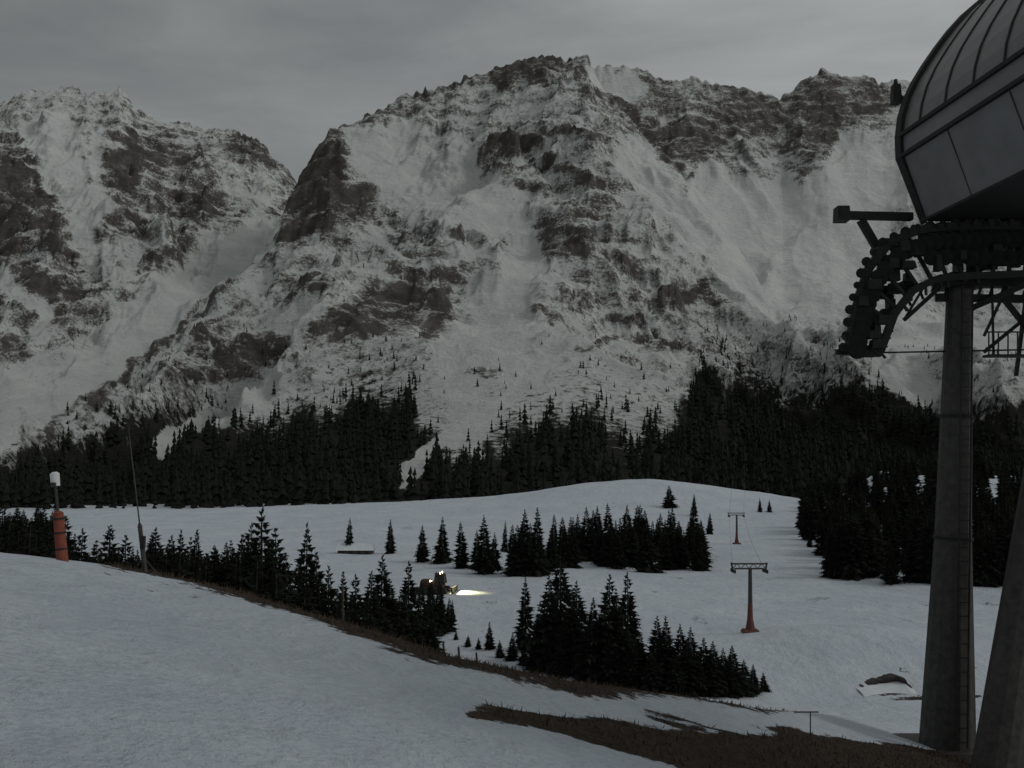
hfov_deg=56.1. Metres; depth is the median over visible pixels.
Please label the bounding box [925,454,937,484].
spruce tree
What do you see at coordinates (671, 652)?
spruce tree
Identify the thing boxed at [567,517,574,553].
spruce tree
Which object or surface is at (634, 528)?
spruce tree
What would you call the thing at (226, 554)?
spruce tree
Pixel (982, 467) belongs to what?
spruce tree
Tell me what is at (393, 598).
spruce tree
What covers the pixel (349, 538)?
spruce tree
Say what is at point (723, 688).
spruce tree
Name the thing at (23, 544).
spruce tree
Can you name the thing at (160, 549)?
spruce tree
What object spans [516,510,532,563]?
spruce tree
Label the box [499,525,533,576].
spruce tree
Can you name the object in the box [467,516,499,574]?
spruce tree
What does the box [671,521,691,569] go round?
spruce tree
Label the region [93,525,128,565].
spruce tree
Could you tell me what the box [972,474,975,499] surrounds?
spruce tree
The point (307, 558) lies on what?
spruce tree
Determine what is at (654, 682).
spruce tree
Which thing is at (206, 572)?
spruce tree
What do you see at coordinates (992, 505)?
spruce tree
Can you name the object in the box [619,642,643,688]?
spruce tree
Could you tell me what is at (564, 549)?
spruce tree
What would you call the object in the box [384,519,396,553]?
spruce tree
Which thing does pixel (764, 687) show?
spruce tree
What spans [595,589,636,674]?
spruce tree
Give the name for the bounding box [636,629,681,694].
spruce tree
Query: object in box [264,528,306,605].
spruce tree
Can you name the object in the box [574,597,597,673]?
spruce tree
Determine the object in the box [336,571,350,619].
spruce tree
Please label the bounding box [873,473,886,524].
spruce tree
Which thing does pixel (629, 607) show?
spruce tree
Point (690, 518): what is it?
spruce tree
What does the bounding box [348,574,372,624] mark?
spruce tree
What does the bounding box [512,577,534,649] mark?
spruce tree
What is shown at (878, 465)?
spruce tree
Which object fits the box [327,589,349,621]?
spruce tree
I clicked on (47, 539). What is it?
spruce tree
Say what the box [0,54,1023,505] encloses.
mountain range
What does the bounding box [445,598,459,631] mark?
spruce tree
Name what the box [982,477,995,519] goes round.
spruce tree
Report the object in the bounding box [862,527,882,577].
spruce tree
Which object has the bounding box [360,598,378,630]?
spruce tree
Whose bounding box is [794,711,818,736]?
piste marker
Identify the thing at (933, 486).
spruce tree
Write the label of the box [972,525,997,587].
spruce tree
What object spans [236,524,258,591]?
spruce tree
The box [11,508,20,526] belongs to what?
spruce tree
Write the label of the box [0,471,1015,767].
snow ground
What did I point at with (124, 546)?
spruce tree
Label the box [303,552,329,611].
spruce tree
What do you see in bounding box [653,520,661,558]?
spruce tree
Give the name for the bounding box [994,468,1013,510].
spruce tree
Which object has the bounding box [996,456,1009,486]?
spruce tree
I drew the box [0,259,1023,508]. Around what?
distant spruce forest
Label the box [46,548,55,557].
spruce tree
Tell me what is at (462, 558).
spruce tree
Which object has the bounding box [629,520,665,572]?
spruce tree
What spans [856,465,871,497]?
spruce tree
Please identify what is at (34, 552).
spruce tree
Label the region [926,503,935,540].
spruce tree
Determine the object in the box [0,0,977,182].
sky
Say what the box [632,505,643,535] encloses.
spruce tree
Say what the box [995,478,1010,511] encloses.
spruce tree
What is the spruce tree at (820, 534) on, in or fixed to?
on the snow ground at (108, 667)
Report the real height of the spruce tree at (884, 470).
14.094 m
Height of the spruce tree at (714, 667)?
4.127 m
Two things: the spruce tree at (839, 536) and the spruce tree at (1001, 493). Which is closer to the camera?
the spruce tree at (839, 536)
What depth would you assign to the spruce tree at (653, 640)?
85.30 m
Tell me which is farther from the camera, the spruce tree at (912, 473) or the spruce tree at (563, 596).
the spruce tree at (912, 473)
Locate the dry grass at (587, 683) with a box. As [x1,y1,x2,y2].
[97,558,987,767]
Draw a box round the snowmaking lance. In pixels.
[127,424,158,574]
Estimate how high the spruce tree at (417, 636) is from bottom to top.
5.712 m
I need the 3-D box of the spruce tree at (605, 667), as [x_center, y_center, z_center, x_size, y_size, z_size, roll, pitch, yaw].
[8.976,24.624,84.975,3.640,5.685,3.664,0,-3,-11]
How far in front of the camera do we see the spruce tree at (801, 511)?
260.50 m
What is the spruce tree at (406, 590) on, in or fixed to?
on the snow ground at (108, 667)
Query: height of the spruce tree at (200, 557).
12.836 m
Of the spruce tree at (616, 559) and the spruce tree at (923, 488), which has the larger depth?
the spruce tree at (923, 488)
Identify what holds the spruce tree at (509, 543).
on the snow ground at (108, 667)
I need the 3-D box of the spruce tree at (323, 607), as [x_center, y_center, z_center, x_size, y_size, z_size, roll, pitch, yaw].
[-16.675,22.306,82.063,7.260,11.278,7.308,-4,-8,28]
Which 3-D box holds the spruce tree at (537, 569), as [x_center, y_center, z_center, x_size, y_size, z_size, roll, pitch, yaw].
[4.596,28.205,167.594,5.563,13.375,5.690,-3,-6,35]
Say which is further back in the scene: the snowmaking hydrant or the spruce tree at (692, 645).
the spruce tree at (692, 645)
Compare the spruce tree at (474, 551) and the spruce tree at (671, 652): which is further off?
the spruce tree at (474, 551)
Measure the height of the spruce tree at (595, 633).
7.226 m
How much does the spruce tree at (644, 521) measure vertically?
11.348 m
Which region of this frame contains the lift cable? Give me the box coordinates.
[729,446,763,566]
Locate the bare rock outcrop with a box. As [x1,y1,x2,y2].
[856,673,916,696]
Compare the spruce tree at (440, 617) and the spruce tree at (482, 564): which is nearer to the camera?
the spruce tree at (440, 617)
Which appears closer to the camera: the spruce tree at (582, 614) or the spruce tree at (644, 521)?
the spruce tree at (582, 614)
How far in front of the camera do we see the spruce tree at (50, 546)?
97.05 m
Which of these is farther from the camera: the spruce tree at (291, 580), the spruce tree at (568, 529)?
the spruce tree at (568, 529)
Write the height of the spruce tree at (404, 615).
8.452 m
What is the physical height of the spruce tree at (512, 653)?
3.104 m
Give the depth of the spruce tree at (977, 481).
257.25 m
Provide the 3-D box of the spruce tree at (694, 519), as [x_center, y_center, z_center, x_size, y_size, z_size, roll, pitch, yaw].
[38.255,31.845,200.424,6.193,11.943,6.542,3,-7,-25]
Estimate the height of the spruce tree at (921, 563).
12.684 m
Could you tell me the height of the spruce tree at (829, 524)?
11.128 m
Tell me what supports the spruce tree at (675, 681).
on the snow ground at (108, 667)
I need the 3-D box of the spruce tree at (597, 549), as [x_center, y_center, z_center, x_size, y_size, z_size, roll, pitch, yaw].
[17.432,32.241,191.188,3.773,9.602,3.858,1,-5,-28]
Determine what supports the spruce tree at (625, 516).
on the snow ground at (108, 667)
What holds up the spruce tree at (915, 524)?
on the snow ground at (108, 667)
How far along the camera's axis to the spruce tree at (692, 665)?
82.48 m
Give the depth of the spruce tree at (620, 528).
197.01 m
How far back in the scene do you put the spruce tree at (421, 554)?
192.89 m
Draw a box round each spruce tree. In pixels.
[0,504,15,547]
[0,516,19,553]
[8,542,13,553]
[10,505,27,547]
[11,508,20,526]
[12,526,30,553]
[12,528,23,550]
[19,510,28,524]
[19,518,39,555]
[23,506,44,547]
[27,524,48,556]
[32,504,45,531]
[35,507,53,543]
[37,528,53,554]
[39,531,55,557]
[43,507,55,548]
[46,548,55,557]
[54,515,78,553]
[69,534,80,560]
[74,528,90,561]
[89,540,101,561]
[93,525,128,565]
[105,547,121,565]
[112,547,124,565]
[118,535,138,564]
[135,557,141,568]
[140,527,165,559]
[146,533,163,567]
[146,546,161,569]
[147,559,154,569]
[149,557,160,571]
[156,551,172,574]
[158,546,187,578]
[162,535,178,571]
[170,547,192,579]
[175,529,187,569]
[176,548,192,574]
[185,537,197,576]
[185,552,202,581]
[187,553,198,576]
[188,530,203,569]
[190,550,204,576]
[196,554,226,586]
[197,553,211,580]
[197,556,214,584]
[206,548,226,585]
[207,545,221,572]
[218,558,232,579]
[221,542,230,567]
[221,553,248,590]
[222,548,241,586]
[225,540,233,566]
[226,508,296,606]
[230,534,245,563]
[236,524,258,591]
[244,556,275,598]
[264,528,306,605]
[264,566,295,605]
[280,552,298,606]
[292,522,317,602]
[292,560,307,606]
[292,573,320,613]
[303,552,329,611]
[307,578,331,616]
[320,565,338,614]
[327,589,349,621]
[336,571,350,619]
[343,519,354,545]
[344,592,363,625]
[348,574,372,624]
[360,570,384,633]
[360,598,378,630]
[370,554,396,628]
[381,578,398,624]
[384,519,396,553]
[386,589,415,643]
[399,561,426,637]
[407,614,430,648]
[414,524,431,562]
[414,584,433,638]
[422,617,445,652]
[423,580,435,612]
[425,592,439,633]
[430,518,454,563]
[432,582,453,635]
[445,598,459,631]
[451,522,470,568]
[453,631,458,639]
[464,636,471,646]
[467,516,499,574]
[467,530,483,568]
[475,637,481,649]
[484,621,496,649]
[491,532,502,570]
[494,641,505,658]
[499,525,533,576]
[500,521,507,551]
[502,633,519,661]
[504,524,514,569]
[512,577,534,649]
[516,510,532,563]
[516,642,526,665]
[518,603,554,673]
[519,507,552,576]
[528,574,563,673]
[543,529,559,571]
[544,551,573,657]
[545,514,558,557]
[551,589,584,674]
[556,525,573,568]
[556,533,565,565]
[558,517,569,546]
[561,581,592,665]
[565,517,583,568]
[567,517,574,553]
[570,621,603,683]
[572,514,581,557]
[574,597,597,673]
[577,527,587,560]
[577,574,627,685]
[578,507,595,561]
[584,518,596,561]
[585,609,605,679]
[588,510,596,530]
[592,522,604,564]
[593,506,604,541]
[595,525,614,566]
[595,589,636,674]
[597,630,624,686]
[600,504,614,550]
[606,527,630,569]
[607,613,635,686]
[610,520,622,564]
[617,572,646,653]
[618,518,625,545]
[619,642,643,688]
[621,518,640,566]
[622,505,631,537]
[622,632,647,686]
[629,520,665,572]
[631,525,640,547]
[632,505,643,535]
[635,518,642,545]
[636,504,650,536]
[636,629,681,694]
[638,650,666,693]
[640,510,651,544]
[645,616,662,681]
[650,521,654,536]
[652,513,665,541]
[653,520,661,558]
[654,524,678,569]
[657,616,677,680]
[660,487,678,507]
[662,654,689,696]
[664,526,677,566]
[666,508,679,538]
[666,510,671,531]
[669,623,689,677]
[669,641,708,697]
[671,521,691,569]
[681,627,711,696]
[682,530,690,565]
[685,508,707,547]
[686,508,692,534]
[686,520,713,570]
[686,521,695,560]
[688,523,707,571]
[689,497,698,515]
[692,662,712,697]
[693,638,721,694]
[699,521,712,554]
[701,642,729,697]
[705,514,712,534]
[705,653,726,697]
[718,647,739,697]
[722,659,742,698]
[724,645,754,697]
[740,659,759,696]
[749,665,762,694]
[757,498,762,511]
[759,673,771,692]
[766,500,772,512]
[795,484,804,526]
[795,492,810,534]
[797,487,816,539]
[805,530,812,547]
[811,514,827,555]
[819,522,841,578]
[822,513,835,560]
[827,513,850,578]
[828,506,877,580]
[851,495,889,574]
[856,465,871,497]
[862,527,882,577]
[866,464,886,507]
[866,498,875,531]
[869,479,879,511]
[871,456,886,487]
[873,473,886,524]
[878,535,903,584]
[880,476,895,528]
[881,457,889,486]
[899,501,926,575]
[899,529,924,580]
[903,513,933,583]
[905,461,919,494]
[908,455,922,483]
[910,487,926,523]
[912,482,925,512]
[919,469,935,508]
[922,458,936,496]
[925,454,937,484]
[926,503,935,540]
[972,458,976,479]
[972,468,986,518]
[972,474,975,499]
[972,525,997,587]
[975,454,990,487]
[977,513,1004,587]
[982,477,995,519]
[983,487,997,530]
[988,466,995,478]
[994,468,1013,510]
[995,463,1013,502]
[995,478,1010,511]
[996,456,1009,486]
[998,475,1016,513]
[998,501,1013,581]
[1009,456,1019,492]
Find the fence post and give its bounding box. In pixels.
[342,586,343,618]
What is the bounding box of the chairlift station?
[833,0,1023,767]
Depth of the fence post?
27.53 m
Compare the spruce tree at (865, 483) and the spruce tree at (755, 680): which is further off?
the spruce tree at (865, 483)
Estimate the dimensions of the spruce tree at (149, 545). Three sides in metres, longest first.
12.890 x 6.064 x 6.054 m
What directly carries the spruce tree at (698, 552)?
on the snow ground at (108, 667)
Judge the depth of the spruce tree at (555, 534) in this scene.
196.36 m
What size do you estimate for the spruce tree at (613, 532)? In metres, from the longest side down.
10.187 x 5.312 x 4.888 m
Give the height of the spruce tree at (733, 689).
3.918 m
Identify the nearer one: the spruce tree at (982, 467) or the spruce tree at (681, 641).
the spruce tree at (681, 641)
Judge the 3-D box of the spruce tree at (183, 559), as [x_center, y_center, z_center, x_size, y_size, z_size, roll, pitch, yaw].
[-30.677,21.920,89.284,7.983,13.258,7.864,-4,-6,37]
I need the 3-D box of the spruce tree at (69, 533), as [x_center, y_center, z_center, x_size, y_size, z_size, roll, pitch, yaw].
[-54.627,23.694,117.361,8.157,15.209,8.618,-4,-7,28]
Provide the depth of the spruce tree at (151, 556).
92.86 m
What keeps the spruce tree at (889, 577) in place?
on the snow ground at (108, 667)
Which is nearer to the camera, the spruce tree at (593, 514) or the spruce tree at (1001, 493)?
the spruce tree at (593, 514)
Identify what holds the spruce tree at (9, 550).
on the snow ground at (108, 667)
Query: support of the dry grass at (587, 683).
on the snow ground at (108, 667)
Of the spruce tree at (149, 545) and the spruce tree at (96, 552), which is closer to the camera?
the spruce tree at (96, 552)
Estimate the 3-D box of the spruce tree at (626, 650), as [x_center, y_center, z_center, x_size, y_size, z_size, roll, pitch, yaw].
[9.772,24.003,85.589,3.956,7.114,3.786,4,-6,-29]
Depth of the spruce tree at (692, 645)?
83.56 m
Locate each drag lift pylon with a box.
[728,512,744,543]
[730,562,767,632]
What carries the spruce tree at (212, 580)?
on the snow ground at (108, 667)
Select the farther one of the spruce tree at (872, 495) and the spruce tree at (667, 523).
the spruce tree at (872, 495)
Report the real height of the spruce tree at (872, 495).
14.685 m
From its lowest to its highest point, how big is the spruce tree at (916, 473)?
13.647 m
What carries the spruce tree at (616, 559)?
on the snow ground at (108, 667)
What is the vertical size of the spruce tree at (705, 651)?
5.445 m
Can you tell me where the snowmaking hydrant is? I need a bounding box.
[50,472,68,561]
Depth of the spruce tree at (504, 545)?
209.91 m
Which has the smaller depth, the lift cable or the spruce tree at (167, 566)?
the spruce tree at (167, 566)
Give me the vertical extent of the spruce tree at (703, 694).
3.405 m
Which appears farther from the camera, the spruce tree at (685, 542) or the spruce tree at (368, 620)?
the spruce tree at (685, 542)
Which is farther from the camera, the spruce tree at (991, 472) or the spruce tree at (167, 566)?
the spruce tree at (991, 472)
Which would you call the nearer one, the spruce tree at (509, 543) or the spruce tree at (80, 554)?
the spruce tree at (80, 554)
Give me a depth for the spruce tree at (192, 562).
92.78 m
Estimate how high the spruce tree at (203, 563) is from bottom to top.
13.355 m
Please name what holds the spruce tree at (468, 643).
on the snow ground at (108, 667)
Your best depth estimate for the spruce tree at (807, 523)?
242.59 m
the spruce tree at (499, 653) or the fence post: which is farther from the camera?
the spruce tree at (499, 653)
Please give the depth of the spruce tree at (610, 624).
86.26 m
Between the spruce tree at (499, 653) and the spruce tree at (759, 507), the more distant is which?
the spruce tree at (759, 507)
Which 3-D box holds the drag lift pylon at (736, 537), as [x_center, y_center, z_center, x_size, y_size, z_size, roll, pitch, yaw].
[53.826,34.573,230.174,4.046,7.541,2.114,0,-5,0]
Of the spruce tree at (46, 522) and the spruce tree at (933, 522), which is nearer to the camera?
the spruce tree at (933, 522)
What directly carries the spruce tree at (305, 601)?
on the snow ground at (108, 667)
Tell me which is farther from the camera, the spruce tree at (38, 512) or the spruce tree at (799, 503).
the spruce tree at (799, 503)
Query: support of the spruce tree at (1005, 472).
on the snow ground at (108, 667)
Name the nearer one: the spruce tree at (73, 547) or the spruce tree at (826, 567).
the spruce tree at (73, 547)
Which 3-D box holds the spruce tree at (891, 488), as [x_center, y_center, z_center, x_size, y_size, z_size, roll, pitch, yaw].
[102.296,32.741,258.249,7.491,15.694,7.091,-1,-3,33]
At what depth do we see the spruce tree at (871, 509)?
194.53 m
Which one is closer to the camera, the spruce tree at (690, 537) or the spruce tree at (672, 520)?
the spruce tree at (690, 537)
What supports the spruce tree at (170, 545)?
on the snow ground at (108, 667)
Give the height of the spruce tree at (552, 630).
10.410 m
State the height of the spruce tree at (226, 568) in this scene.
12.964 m
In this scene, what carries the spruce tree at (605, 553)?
on the snow ground at (108, 667)
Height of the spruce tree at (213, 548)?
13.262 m
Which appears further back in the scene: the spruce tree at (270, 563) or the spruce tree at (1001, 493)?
the spruce tree at (1001, 493)
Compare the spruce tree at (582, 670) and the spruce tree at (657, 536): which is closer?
the spruce tree at (582, 670)
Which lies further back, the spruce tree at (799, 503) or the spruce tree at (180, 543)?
the spruce tree at (799, 503)
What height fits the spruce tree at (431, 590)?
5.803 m
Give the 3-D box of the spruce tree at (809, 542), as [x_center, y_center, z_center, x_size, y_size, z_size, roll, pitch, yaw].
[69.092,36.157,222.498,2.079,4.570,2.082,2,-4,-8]
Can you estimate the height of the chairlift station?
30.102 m
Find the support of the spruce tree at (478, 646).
on the snow ground at (108, 667)
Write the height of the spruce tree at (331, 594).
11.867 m
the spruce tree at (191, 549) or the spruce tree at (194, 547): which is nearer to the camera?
the spruce tree at (191, 549)
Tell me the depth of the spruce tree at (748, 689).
84.57 m
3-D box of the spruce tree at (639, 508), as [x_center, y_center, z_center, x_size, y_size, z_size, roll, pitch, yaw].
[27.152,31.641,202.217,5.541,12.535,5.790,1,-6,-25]
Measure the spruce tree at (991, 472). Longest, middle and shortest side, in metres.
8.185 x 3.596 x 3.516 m
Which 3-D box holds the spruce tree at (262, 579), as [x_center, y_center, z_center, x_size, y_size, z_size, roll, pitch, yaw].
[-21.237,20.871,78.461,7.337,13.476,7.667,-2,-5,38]
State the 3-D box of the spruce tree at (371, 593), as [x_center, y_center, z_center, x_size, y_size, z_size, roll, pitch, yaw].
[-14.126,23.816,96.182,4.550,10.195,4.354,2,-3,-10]
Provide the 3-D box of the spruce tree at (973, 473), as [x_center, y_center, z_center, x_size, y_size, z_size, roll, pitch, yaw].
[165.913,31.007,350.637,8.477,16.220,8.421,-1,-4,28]
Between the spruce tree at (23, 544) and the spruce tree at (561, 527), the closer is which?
the spruce tree at (23, 544)
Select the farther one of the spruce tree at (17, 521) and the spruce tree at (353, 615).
the spruce tree at (17, 521)
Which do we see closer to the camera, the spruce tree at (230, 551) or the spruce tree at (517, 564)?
the spruce tree at (230, 551)
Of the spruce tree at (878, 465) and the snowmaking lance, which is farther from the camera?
the spruce tree at (878, 465)
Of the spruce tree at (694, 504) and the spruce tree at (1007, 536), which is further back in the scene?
the spruce tree at (694, 504)
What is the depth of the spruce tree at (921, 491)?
253.21 m
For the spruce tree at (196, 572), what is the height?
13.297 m
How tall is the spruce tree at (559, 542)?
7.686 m
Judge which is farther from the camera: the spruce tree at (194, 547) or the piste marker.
the spruce tree at (194, 547)
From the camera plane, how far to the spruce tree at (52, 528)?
168.78 m
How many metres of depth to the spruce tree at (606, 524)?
202.15 m
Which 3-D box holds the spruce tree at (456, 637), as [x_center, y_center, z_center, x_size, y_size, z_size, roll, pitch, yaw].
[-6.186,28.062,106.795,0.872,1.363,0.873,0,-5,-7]
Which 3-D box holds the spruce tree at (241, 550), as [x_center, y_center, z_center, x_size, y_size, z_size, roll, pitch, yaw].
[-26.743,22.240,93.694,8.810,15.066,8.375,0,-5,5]
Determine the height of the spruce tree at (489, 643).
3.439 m
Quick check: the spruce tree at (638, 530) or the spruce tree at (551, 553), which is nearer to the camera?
the spruce tree at (551, 553)
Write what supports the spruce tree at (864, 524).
on the snow ground at (108, 667)
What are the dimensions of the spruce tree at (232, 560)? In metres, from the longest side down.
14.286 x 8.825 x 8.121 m
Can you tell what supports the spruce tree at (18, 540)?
on the snow ground at (108, 667)
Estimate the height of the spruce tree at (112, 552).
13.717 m
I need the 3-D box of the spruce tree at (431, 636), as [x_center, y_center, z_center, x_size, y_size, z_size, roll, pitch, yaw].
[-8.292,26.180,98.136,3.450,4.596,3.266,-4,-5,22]
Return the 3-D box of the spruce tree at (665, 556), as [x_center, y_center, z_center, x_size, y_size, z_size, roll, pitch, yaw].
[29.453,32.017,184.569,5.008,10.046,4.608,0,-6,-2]
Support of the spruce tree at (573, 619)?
on the snow ground at (108, 667)
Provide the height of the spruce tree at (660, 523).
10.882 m
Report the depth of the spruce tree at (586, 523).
196.14 m
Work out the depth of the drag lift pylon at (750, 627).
107.00 m
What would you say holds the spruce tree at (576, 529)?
on the snow ground at (108, 667)
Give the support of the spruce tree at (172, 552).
on the snow ground at (108, 667)
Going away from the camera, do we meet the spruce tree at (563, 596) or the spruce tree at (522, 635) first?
the spruce tree at (563, 596)
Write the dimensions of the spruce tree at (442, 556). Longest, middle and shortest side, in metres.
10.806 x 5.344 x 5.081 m
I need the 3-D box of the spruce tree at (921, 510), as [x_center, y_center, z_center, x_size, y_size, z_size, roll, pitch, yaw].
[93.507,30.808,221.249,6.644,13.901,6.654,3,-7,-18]
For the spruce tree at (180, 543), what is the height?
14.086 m
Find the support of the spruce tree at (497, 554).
on the snow ground at (108, 667)
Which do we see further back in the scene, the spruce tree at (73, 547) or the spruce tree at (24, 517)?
the spruce tree at (24, 517)
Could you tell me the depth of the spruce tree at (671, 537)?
187.47 m
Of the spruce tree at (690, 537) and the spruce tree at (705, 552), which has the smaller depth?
the spruce tree at (705, 552)
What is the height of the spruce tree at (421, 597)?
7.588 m
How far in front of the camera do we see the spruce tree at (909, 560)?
157.53 m
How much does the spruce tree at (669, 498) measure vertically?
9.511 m
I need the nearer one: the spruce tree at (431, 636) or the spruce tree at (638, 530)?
the spruce tree at (431, 636)
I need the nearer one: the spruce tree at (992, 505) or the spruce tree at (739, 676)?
the spruce tree at (739, 676)
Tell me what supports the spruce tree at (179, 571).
on the snow ground at (108, 667)
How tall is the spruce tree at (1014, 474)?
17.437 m
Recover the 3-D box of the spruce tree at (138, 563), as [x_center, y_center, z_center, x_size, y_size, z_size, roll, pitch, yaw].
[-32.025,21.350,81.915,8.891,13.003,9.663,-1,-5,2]
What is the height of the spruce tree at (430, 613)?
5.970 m
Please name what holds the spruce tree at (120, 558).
on the snow ground at (108, 667)
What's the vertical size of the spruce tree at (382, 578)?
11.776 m
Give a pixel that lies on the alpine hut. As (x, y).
(358, 548)
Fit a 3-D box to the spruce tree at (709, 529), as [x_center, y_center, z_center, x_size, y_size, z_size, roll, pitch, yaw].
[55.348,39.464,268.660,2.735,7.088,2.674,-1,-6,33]
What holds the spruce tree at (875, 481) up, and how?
on the snow ground at (108, 667)
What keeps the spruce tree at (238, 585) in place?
on the snow ground at (108, 667)
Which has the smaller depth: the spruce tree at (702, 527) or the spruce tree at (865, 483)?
the spruce tree at (702, 527)
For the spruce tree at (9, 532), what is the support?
on the snow ground at (108, 667)
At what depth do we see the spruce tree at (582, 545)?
195.57 m
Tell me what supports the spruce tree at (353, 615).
on the snow ground at (108, 667)
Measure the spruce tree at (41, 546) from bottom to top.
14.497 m
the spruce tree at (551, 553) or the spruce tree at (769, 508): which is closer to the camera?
the spruce tree at (551, 553)
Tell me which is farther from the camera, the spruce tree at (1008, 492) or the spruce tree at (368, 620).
the spruce tree at (1008, 492)
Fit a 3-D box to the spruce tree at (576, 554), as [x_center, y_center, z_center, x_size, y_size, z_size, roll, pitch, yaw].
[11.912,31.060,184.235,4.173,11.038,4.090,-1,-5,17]
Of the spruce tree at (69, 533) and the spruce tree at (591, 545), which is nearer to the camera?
the spruce tree at (69, 533)
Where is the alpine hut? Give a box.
[335,543,375,553]
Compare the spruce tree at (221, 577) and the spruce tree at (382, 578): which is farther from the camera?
the spruce tree at (382, 578)
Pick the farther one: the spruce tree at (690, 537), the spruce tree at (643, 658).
the spruce tree at (690, 537)
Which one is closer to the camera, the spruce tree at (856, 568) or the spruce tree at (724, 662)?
the spruce tree at (724, 662)
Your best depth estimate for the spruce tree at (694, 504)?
333.91 m
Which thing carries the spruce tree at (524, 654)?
on the snow ground at (108, 667)
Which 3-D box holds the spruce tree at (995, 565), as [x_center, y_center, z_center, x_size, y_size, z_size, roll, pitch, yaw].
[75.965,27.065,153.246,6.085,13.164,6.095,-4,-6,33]
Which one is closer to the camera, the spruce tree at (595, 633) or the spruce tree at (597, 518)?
the spruce tree at (595, 633)
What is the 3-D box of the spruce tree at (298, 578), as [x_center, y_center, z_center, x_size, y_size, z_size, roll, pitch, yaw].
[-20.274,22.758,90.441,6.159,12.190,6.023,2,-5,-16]
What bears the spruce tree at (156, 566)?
on the snow ground at (108, 667)
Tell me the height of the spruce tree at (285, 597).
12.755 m
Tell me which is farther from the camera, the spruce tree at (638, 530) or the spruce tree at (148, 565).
the spruce tree at (638, 530)
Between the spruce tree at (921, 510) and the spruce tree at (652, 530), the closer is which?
the spruce tree at (652, 530)
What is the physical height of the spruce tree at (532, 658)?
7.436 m
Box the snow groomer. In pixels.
[409,571,457,594]
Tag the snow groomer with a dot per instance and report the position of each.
(441, 578)
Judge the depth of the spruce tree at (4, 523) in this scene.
168.91 m
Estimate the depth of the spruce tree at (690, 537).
197.59 m
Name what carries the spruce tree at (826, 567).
on the snow ground at (108, 667)
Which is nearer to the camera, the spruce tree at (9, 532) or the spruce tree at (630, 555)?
the spruce tree at (9, 532)
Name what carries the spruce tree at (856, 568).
on the snow ground at (108, 667)
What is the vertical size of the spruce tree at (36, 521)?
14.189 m

